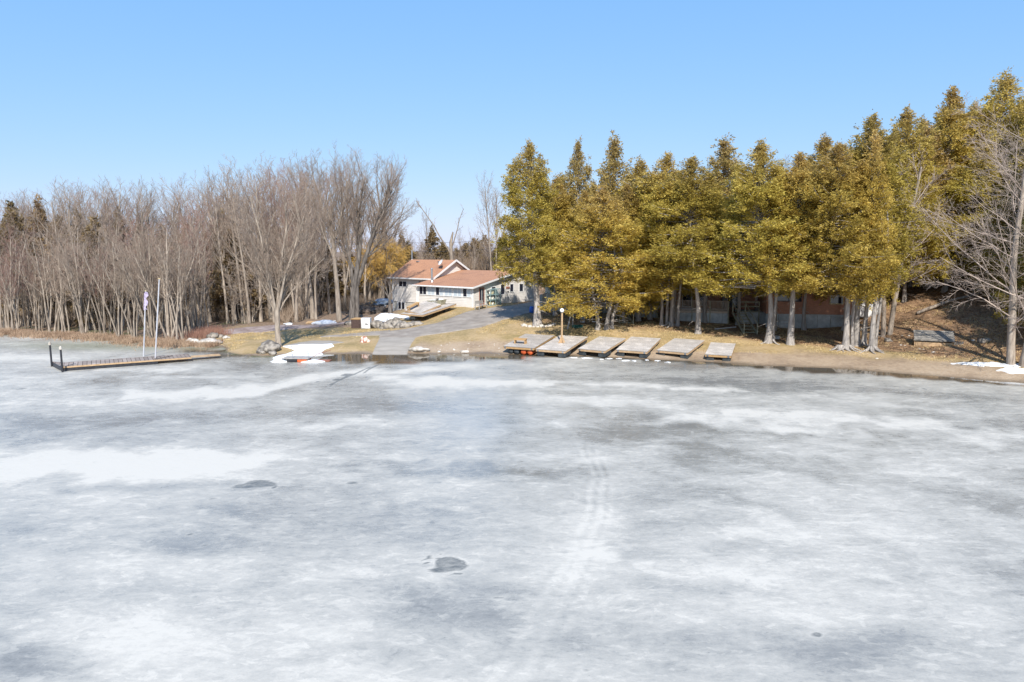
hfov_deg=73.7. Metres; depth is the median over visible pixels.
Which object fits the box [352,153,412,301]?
spreading bare tree
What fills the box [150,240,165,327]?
multi stemmed tree
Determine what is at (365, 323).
white appliance
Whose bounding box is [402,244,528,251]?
power line
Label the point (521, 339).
wooden bench
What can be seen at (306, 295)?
bare tree
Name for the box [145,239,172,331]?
multi stemmed tree
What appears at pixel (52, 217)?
bare tree
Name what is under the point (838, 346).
sawn stump
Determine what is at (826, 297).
cedar tree
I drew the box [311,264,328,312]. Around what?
bare sapling
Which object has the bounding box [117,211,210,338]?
multi stemmed tree
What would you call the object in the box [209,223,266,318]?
brown conifer
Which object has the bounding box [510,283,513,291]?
window
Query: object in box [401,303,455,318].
stored dock
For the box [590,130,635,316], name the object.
cedar tree
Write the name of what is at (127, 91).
sky
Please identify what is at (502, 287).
window
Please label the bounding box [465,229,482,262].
bare tree
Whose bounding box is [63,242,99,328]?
multi stemmed tree
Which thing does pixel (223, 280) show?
bare tree
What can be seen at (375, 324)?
boulder
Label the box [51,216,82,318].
multi stemmed tree
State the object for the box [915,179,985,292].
cedar tree
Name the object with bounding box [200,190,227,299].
spreading bare tree
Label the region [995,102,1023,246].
cedar tree
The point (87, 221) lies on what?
spreading bare tree
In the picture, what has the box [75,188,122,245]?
bare tree
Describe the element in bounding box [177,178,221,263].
spreading bare tree
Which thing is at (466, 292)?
window
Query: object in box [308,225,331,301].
bare tree
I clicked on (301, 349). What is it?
snow patch
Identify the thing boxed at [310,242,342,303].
brown conifer
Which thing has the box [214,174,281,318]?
spreading bare tree
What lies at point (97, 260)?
multi stemmed tree
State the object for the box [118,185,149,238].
bare tree
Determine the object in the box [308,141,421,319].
leaning tree
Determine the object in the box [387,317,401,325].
boulder
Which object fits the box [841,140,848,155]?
inland cedar tree
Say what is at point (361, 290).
brown conifer
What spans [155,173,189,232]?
bare tree
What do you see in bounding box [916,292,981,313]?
fallen log
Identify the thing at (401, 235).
conifer
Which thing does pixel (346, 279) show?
spreading bare tree
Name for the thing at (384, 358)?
open water
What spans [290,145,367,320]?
tall bare tree
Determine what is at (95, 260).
multi stemmed tree
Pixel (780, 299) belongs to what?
window
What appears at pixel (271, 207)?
bare tree
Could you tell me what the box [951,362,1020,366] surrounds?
snow patch
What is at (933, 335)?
old wooden box
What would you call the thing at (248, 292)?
bare sapling
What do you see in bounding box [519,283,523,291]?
window
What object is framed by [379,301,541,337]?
driveway
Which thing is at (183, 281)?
brown conifer
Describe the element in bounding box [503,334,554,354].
dock
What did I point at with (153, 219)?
bare tree
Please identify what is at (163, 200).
spreading bare tree
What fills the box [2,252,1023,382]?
ground
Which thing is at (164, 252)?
brown conifer
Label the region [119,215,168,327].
multi stemmed tree
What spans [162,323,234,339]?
red brush
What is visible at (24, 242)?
bare tree
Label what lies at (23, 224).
spreading bare tree
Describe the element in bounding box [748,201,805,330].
cedar tree
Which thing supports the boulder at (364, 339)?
on the ground at (888, 361)
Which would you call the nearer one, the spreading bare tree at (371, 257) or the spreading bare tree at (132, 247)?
the spreading bare tree at (132, 247)
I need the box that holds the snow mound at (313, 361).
[301,359,324,362]
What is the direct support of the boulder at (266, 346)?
on the ground at (888, 361)
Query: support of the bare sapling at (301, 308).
on the ground at (888, 361)
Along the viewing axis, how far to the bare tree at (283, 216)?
99.71 m
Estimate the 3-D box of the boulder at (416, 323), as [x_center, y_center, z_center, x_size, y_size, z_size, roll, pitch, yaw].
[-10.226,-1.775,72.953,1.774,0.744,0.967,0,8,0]
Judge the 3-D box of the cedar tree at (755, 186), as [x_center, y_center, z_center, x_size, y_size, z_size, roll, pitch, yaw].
[21.445,-8.562,59.314,9.553,18.094,12.468,-6,10,-40]
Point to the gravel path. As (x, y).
(373, 333)
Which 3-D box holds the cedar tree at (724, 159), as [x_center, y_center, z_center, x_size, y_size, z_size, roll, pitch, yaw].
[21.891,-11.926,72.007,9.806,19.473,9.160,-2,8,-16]
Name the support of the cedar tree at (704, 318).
on the ground at (888, 361)
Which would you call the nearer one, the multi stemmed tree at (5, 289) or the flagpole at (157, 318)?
the flagpole at (157, 318)
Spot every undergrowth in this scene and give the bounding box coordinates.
[1,288,388,327]
[362,254,543,298]
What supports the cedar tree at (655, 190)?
on the ground at (888, 361)
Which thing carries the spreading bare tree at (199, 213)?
on the ground at (888, 361)
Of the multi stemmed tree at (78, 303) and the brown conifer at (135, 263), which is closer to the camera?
the multi stemmed tree at (78, 303)
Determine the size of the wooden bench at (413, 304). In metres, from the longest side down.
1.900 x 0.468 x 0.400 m
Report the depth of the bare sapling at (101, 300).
77.18 m
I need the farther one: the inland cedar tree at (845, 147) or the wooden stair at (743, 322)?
the inland cedar tree at (845, 147)
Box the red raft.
[281,346,331,361]
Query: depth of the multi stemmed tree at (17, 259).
77.53 m
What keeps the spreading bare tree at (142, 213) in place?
on the ground at (888, 361)
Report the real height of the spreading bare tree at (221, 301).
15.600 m
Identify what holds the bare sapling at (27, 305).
on the ground at (888, 361)
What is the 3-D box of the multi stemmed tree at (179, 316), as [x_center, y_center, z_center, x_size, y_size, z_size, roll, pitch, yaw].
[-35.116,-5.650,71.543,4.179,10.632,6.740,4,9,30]
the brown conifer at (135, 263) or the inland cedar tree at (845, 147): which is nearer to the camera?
the inland cedar tree at (845, 147)
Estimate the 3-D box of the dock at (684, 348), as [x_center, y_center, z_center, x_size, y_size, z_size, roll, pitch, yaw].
[14.584,0.652,59.002,2.742,0.600,4.206,5,17,34]
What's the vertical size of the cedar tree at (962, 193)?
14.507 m
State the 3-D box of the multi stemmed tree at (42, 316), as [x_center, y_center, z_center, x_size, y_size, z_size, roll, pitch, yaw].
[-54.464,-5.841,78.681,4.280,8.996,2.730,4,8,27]
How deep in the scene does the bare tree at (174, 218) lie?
89.42 m
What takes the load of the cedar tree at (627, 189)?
on the ground at (888, 361)
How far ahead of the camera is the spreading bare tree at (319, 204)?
104.64 m
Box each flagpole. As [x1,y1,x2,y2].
[143,290,147,355]
[155,278,159,357]
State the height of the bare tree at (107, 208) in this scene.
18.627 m
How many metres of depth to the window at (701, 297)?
74.35 m
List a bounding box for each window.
[397,301,405,309]
[398,281,406,286]
[419,286,426,294]
[427,287,434,295]
[435,287,443,295]
[444,288,452,296]
[453,288,461,296]
[462,288,470,297]
[500,284,504,294]
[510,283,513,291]
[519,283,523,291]
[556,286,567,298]
[682,293,691,306]
[699,292,706,305]
[722,293,737,306]
[777,293,801,301]
[829,293,843,304]
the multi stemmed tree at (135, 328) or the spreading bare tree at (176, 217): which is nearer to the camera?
the multi stemmed tree at (135, 328)
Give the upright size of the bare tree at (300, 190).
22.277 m
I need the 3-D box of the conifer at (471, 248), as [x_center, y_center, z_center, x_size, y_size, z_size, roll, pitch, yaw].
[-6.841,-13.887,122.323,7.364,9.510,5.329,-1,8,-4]
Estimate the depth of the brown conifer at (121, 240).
94.55 m
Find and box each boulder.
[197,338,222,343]
[206,332,217,337]
[256,340,280,353]
[268,351,276,354]
[360,336,369,342]
[370,320,382,328]
[379,322,394,328]
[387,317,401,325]
[394,321,410,328]
[408,346,429,351]
[411,321,423,325]
[978,338,990,343]
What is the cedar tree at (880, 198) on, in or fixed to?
on the ground at (888, 361)
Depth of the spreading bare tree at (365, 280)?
100.30 m
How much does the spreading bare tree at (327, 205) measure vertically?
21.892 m
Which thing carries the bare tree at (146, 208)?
on the ground at (888, 361)
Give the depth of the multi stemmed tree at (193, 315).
76.70 m
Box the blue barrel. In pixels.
[529,306,533,312]
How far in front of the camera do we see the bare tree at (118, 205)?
105.99 m
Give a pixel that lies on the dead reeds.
(173, 342)
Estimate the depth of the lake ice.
22.77 m
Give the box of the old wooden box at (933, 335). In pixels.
[913,330,963,345]
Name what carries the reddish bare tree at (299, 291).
on the ground at (888, 361)
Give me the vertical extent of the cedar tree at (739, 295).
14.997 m
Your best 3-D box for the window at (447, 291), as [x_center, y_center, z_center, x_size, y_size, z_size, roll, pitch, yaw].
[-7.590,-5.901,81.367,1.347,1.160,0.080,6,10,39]
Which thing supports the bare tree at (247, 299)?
on the ground at (888, 361)
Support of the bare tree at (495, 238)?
on the ground at (888, 361)
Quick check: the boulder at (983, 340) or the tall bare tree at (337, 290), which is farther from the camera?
the tall bare tree at (337, 290)
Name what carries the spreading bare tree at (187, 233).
on the ground at (888, 361)
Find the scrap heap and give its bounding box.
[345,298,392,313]
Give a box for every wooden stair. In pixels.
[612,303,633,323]
[732,302,757,333]
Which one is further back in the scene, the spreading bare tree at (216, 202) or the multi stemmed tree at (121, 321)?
the spreading bare tree at (216, 202)
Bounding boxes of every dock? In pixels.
[48,342,220,371]
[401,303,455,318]
[404,301,440,313]
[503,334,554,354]
[536,335,587,357]
[578,336,625,356]
[616,337,660,357]
[656,338,704,358]
[705,342,735,360]
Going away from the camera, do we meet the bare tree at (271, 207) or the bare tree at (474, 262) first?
the bare tree at (271, 207)
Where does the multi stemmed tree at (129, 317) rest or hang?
on the ground at (888, 361)
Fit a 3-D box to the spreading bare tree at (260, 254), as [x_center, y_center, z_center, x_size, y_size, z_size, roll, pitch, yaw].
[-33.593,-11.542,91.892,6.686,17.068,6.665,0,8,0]
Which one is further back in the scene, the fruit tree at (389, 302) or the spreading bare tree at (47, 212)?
the spreading bare tree at (47, 212)
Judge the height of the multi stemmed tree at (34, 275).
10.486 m
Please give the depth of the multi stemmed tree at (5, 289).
75.00 m
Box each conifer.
[0,200,31,316]
[0,218,30,318]
[24,194,68,307]
[31,214,80,314]
[45,208,87,316]
[72,215,126,326]
[110,205,143,311]
[121,223,156,310]
[148,224,182,304]
[173,223,211,309]
[188,233,224,305]
[205,208,251,314]
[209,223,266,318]
[238,229,276,309]
[264,230,304,304]
[283,257,324,302]
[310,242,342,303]
[334,251,366,300]
[393,230,410,264]
[398,241,416,267]
[423,225,443,259]
[435,240,449,259]
[457,243,468,261]
[465,238,483,260]
[473,249,485,263]
[487,245,501,267]
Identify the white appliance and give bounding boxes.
[361,318,371,328]
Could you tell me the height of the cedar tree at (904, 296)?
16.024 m
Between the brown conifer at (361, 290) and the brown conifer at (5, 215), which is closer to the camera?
the brown conifer at (5, 215)
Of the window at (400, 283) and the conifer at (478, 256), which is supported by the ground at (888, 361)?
the conifer at (478, 256)
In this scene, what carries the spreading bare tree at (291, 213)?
on the ground at (888, 361)
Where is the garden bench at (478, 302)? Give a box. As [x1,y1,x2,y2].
[475,300,486,309]
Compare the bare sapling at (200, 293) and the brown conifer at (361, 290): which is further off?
the brown conifer at (361, 290)
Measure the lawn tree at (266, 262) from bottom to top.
17.216 m
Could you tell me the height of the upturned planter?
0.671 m
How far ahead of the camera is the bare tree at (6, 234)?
87.03 m
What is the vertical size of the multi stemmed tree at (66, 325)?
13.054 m
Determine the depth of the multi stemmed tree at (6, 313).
78.99 m
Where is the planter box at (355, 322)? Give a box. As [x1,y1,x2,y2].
[351,317,360,327]
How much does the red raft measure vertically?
1.351 m
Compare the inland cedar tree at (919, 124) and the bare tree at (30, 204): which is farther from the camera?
the bare tree at (30, 204)
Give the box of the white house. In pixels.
[387,250,533,310]
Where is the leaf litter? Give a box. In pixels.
[531,296,1023,362]
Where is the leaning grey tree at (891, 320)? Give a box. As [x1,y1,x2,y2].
[881,138,953,335]
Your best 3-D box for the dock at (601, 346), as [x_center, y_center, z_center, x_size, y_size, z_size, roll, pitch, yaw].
[7.914,0.501,59.962,2.611,0.600,4.210,5,18,34]
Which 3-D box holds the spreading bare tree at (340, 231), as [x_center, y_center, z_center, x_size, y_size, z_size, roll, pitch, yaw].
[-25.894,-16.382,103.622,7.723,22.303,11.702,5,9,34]
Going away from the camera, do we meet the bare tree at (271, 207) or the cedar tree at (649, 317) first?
the cedar tree at (649, 317)
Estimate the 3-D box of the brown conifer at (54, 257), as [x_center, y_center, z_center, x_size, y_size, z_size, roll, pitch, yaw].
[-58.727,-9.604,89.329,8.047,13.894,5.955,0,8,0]
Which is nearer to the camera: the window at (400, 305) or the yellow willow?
the window at (400, 305)
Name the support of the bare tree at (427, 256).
on the ground at (888, 361)
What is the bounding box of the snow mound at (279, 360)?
[270,359,286,361]
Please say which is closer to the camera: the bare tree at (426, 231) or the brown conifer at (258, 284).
the brown conifer at (258, 284)
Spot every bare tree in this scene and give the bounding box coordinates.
[0,202,18,320]
[0,225,22,316]
[1,194,46,302]
[7,214,41,319]
[9,191,36,307]
[19,187,50,274]
[20,201,68,272]
[28,195,63,262]
[30,180,71,312]
[43,200,65,234]
[43,209,70,248]
[44,177,106,234]
[47,182,86,224]
[48,177,94,319]
[48,185,77,222]
[54,180,126,315]
[62,186,111,226]
[65,186,95,223]
[68,178,112,229]
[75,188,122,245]
[85,175,130,253]
[86,184,122,217]
[91,183,145,218]
[96,179,164,309]
[98,183,138,246]
[100,176,141,273]
[102,181,163,308]
[102,206,149,326]
[106,176,159,228]
[107,190,128,239]
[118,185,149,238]
[121,182,161,240]
[124,192,165,307]
[139,196,167,308]
[147,176,224,315]
[149,179,205,271]
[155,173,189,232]
[157,195,194,240]
[157,202,189,309]
[158,188,184,237]
[160,183,198,232]
[161,188,219,322]
[172,227,200,320]
[176,190,219,321]
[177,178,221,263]
[177,221,205,327]
[178,230,214,285]
[182,165,239,319]
[187,174,214,226]
[188,185,218,270]
[194,189,215,246]
[196,165,254,301]
[200,181,231,322]
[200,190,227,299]
[202,174,247,238]
[205,241,218,315]
[206,206,239,315]
[210,168,256,320]
[212,168,268,236]
[212,189,242,316]
[213,170,256,322]
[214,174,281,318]
[234,166,275,321]
[236,155,345,306]
[238,173,279,291]
[238,197,282,317]
[239,193,276,321]
[246,174,270,311]
[251,157,284,289]
[253,165,316,302]
[254,168,288,259]
[264,210,294,305]
[268,157,330,318]
[270,218,294,313]
[274,172,296,307]
[280,203,327,321]
[281,170,321,318]
[282,149,316,313]
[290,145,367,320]
[295,151,349,300]
[297,166,348,281]
[299,205,329,318]
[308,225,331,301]
[309,219,342,313]
[317,159,366,299]
[324,154,368,291]
[325,156,357,242]
[334,157,367,296]
[336,207,365,307]
[342,212,381,305]
[348,150,409,299]
[349,204,372,262]
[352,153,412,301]
[353,155,408,296]
[358,206,395,298]
[415,208,433,250]
[415,239,429,259]
[417,242,431,259]
[454,229,466,257]
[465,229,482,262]
[471,246,478,269]
[473,169,501,269]
[475,230,493,255]
[480,236,495,261]
[483,177,509,270]
[485,226,507,254]
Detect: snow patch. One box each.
[273,343,333,357]
[374,313,409,322]
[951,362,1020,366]
[996,367,1023,373]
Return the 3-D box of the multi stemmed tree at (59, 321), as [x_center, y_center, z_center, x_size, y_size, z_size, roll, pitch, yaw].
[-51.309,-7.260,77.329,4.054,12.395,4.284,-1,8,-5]
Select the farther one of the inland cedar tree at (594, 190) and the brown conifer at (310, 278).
the brown conifer at (310, 278)
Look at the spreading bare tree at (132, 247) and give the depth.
80.76 m
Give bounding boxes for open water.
[22,323,1023,386]
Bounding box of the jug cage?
[486,288,500,305]
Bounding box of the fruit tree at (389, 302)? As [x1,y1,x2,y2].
[373,270,400,312]
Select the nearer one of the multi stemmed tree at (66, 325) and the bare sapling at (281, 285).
the multi stemmed tree at (66, 325)
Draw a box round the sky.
[0,0,1023,251]
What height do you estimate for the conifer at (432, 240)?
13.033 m
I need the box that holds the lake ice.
[0,335,1023,681]
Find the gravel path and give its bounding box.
[320,330,389,336]
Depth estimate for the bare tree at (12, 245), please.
85.55 m
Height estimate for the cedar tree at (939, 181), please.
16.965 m
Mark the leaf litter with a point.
(796, 329)
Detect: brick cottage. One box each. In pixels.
[652,280,754,316]
[757,287,878,327]
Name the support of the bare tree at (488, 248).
on the ground at (888, 361)
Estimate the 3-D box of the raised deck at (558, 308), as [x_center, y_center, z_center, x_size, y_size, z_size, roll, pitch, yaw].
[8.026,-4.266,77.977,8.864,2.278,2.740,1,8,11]
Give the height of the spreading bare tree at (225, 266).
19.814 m
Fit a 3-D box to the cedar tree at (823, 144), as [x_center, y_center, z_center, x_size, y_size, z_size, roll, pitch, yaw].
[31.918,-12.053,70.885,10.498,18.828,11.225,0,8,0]
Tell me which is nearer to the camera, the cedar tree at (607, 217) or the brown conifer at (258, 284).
the cedar tree at (607, 217)
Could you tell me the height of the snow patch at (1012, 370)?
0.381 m
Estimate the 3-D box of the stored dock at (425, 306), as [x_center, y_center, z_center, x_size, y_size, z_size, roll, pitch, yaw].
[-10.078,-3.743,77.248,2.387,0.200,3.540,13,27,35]
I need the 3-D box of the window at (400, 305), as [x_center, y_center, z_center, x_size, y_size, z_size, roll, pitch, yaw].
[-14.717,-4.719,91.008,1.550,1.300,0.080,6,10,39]
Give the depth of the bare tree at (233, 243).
86.90 m
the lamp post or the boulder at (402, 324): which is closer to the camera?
the lamp post
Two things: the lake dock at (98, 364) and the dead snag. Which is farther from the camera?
the dead snag
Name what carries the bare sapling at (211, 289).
on the ground at (888, 361)
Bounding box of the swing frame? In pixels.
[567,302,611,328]
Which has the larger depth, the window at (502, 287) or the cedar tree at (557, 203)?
the window at (502, 287)
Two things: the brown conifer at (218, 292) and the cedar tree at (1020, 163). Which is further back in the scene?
the brown conifer at (218, 292)
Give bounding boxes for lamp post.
[558,308,564,342]
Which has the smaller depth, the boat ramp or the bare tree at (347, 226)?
the boat ramp
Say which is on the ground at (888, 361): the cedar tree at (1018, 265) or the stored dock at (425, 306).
the cedar tree at (1018, 265)
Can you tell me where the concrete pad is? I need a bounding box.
[284,340,343,345]
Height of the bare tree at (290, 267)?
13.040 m
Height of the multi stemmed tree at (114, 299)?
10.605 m
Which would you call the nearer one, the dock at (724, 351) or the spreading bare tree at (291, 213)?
the dock at (724, 351)
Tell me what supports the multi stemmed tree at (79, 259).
on the ground at (888, 361)
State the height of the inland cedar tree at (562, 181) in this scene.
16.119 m
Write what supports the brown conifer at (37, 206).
on the ground at (888, 361)
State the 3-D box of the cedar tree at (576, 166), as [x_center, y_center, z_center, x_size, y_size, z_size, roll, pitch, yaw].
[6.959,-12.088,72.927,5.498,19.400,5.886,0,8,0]
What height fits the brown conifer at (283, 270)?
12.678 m
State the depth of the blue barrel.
75.75 m
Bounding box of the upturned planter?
[428,299,446,304]
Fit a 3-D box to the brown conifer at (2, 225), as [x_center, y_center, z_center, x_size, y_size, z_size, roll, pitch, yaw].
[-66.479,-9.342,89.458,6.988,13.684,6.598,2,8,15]
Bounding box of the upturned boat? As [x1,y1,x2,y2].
[311,320,336,324]
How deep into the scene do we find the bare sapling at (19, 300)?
82.50 m
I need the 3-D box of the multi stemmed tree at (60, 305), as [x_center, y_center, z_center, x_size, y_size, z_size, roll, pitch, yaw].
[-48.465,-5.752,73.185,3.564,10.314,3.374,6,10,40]
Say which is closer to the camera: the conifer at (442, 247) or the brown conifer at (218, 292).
the brown conifer at (218, 292)
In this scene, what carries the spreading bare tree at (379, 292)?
on the ground at (888, 361)
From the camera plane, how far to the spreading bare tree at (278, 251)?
88.53 m
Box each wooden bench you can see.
[407,302,418,310]
[513,338,526,343]
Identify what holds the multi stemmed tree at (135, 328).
on the ground at (888, 361)
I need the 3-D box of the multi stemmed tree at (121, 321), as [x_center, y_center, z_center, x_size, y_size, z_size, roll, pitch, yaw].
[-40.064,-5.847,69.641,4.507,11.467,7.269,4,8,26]
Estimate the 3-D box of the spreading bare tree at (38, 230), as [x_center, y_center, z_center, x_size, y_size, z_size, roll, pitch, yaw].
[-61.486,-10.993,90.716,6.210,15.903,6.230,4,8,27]
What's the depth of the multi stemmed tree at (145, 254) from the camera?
71.83 m
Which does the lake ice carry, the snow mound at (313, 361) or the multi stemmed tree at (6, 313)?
the snow mound at (313, 361)
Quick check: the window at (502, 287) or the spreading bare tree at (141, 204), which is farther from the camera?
the spreading bare tree at (141, 204)
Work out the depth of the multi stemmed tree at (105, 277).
77.53 m
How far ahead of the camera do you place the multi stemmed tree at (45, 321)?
82.86 m
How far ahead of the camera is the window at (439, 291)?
82.24 m
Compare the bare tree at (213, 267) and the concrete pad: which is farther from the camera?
the bare tree at (213, 267)
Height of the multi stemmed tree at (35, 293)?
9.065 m
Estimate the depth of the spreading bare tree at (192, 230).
81.67 m
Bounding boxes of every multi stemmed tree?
[0,222,34,328]
[0,227,20,327]
[0,253,22,328]
[13,252,49,330]
[14,245,55,317]
[15,222,78,332]
[16,247,41,325]
[20,254,48,327]
[31,218,71,327]
[31,252,55,325]
[34,221,72,330]
[38,242,73,331]
[48,206,96,330]
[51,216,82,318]
[51,232,105,332]
[62,210,119,329]
[62,219,117,324]
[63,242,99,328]
[64,240,113,333]
[69,226,139,336]
[70,220,117,326]
[75,209,158,326]
[94,243,154,336]
[95,241,125,331]
[100,216,181,335]
[101,235,147,332]
[107,219,189,338]
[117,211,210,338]
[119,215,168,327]
[119,224,167,330]
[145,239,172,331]
[149,239,210,334]
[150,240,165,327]
[151,225,193,339]
[154,234,193,326]
[168,241,201,334]
[172,203,216,329]
[177,231,217,328]
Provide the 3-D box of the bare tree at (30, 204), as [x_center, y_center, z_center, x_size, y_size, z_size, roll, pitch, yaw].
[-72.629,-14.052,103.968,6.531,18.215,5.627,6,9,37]
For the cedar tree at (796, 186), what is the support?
on the ground at (888, 361)
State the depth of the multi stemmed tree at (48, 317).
74.43 m
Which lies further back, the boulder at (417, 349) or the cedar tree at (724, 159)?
the cedar tree at (724, 159)
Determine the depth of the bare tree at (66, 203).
101.77 m
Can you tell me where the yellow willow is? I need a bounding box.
[341,236,413,297]
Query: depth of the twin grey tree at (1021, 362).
47.91 m
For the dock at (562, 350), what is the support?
on the ground at (888, 361)
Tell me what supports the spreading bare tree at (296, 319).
on the ground at (888, 361)
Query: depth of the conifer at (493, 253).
115.34 m
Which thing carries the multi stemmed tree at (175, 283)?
on the ground at (888, 361)
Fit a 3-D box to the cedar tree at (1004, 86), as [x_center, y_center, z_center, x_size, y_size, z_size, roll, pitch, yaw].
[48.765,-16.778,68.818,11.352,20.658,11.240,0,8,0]
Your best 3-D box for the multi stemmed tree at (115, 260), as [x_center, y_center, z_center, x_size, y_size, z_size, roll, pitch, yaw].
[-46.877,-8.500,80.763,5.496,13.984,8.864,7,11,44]
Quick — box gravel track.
[224,320,350,333]
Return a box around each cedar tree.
[491,140,565,326]
[523,174,582,315]
[533,183,673,329]
[541,172,576,295]
[545,190,617,319]
[557,135,595,315]
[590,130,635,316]
[590,180,599,248]
[595,183,657,321]
[608,154,673,321]
[616,150,717,327]
[624,171,679,319]
[641,155,745,333]
[659,210,702,321]
[675,172,740,322]
[686,137,829,344]
[705,132,763,308]
[714,190,774,324]
[731,150,854,345]
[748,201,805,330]
[772,162,838,330]
[774,138,897,351]
[803,131,839,173]
[810,109,928,346]
[811,191,903,330]
[825,128,901,353]
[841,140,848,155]
[878,101,963,303]
[893,144,961,302]
[908,85,1000,286]
[910,115,931,143]
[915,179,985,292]
[919,138,1019,291]
[920,120,971,288]
[945,97,991,176]
[955,66,1023,274]
[969,163,1023,306]
[983,124,1023,264]
[984,210,1023,288]
[989,212,1023,313]
[991,246,1023,326]
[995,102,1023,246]
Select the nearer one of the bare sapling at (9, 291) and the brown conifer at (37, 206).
the bare sapling at (9, 291)
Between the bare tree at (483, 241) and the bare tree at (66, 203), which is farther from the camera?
the bare tree at (483, 241)
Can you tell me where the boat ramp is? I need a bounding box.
[372,337,414,353]
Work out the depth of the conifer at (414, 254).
111.48 m
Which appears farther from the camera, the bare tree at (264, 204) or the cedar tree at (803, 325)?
the bare tree at (264, 204)
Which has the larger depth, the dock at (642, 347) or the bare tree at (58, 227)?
the bare tree at (58, 227)
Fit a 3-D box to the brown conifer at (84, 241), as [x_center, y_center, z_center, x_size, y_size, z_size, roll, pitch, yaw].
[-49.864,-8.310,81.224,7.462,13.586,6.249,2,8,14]
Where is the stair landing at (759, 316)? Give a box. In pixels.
[734,301,765,323]
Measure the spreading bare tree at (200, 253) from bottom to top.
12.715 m
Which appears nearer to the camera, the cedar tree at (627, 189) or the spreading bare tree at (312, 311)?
the cedar tree at (627, 189)
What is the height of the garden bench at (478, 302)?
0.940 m
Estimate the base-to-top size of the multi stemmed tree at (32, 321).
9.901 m
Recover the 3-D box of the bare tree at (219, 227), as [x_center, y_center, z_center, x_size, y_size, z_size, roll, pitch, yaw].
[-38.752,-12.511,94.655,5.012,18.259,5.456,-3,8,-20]
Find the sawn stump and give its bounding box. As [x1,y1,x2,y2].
[830,344,851,350]
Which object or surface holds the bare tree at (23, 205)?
on the ground at (888, 361)
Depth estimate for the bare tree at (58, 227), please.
87.82 m
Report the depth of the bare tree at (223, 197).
93.86 m
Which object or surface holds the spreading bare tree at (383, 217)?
on the ground at (888, 361)
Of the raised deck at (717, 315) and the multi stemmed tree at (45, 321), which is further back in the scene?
the multi stemmed tree at (45, 321)
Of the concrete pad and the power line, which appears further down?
the concrete pad
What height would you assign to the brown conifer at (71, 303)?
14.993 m
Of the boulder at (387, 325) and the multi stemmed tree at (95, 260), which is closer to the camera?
the boulder at (387, 325)
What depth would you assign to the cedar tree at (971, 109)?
73.16 m
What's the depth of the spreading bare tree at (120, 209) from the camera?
95.67 m
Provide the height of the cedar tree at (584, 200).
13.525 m
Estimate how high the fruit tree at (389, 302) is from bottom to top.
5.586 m
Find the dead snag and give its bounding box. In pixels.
[416,201,465,259]
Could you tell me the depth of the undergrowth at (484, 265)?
112.34 m
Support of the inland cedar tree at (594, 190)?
on the ground at (888, 361)
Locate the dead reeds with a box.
[0,326,223,350]
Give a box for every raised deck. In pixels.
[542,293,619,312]
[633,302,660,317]
[676,300,728,323]
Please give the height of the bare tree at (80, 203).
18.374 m
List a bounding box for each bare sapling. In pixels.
[0,255,26,327]
[8,266,33,327]
[11,258,34,325]
[84,268,117,329]
[187,265,214,312]
[198,272,221,317]
[217,257,247,323]
[221,268,251,322]
[223,256,266,321]
[229,254,262,318]
[272,260,293,314]
[291,271,308,305]
[298,276,317,319]
[300,277,325,315]
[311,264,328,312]
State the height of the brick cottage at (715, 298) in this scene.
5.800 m
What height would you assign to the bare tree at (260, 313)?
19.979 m
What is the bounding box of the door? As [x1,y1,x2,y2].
[479,288,484,305]
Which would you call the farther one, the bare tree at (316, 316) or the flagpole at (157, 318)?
the bare tree at (316, 316)
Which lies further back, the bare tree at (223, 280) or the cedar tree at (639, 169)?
the bare tree at (223, 280)
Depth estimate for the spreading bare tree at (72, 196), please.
101.70 m
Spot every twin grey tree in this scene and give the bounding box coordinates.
[905,90,1023,364]
[912,91,1023,367]
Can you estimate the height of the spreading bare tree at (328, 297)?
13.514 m
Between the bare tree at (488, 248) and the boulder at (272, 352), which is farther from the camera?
the bare tree at (488, 248)
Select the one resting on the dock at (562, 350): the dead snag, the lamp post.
the lamp post
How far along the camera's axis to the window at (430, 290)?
83.17 m
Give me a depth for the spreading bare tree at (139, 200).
99.19 m
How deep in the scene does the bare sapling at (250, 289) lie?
87.37 m
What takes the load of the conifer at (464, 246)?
on the ground at (888, 361)
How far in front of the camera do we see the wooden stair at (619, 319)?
69.35 m
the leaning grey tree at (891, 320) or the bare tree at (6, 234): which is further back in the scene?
the bare tree at (6, 234)
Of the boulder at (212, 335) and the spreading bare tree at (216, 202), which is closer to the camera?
the boulder at (212, 335)
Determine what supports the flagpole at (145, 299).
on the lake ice
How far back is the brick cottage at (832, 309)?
66.88 m
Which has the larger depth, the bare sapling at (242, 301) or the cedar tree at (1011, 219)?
the bare sapling at (242, 301)
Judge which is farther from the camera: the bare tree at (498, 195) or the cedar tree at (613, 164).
the bare tree at (498, 195)
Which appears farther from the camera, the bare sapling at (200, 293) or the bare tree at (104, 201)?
the bare tree at (104, 201)
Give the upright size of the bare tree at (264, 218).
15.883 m
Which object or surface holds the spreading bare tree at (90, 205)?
on the ground at (888, 361)
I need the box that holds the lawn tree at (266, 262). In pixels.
[218,153,353,346]

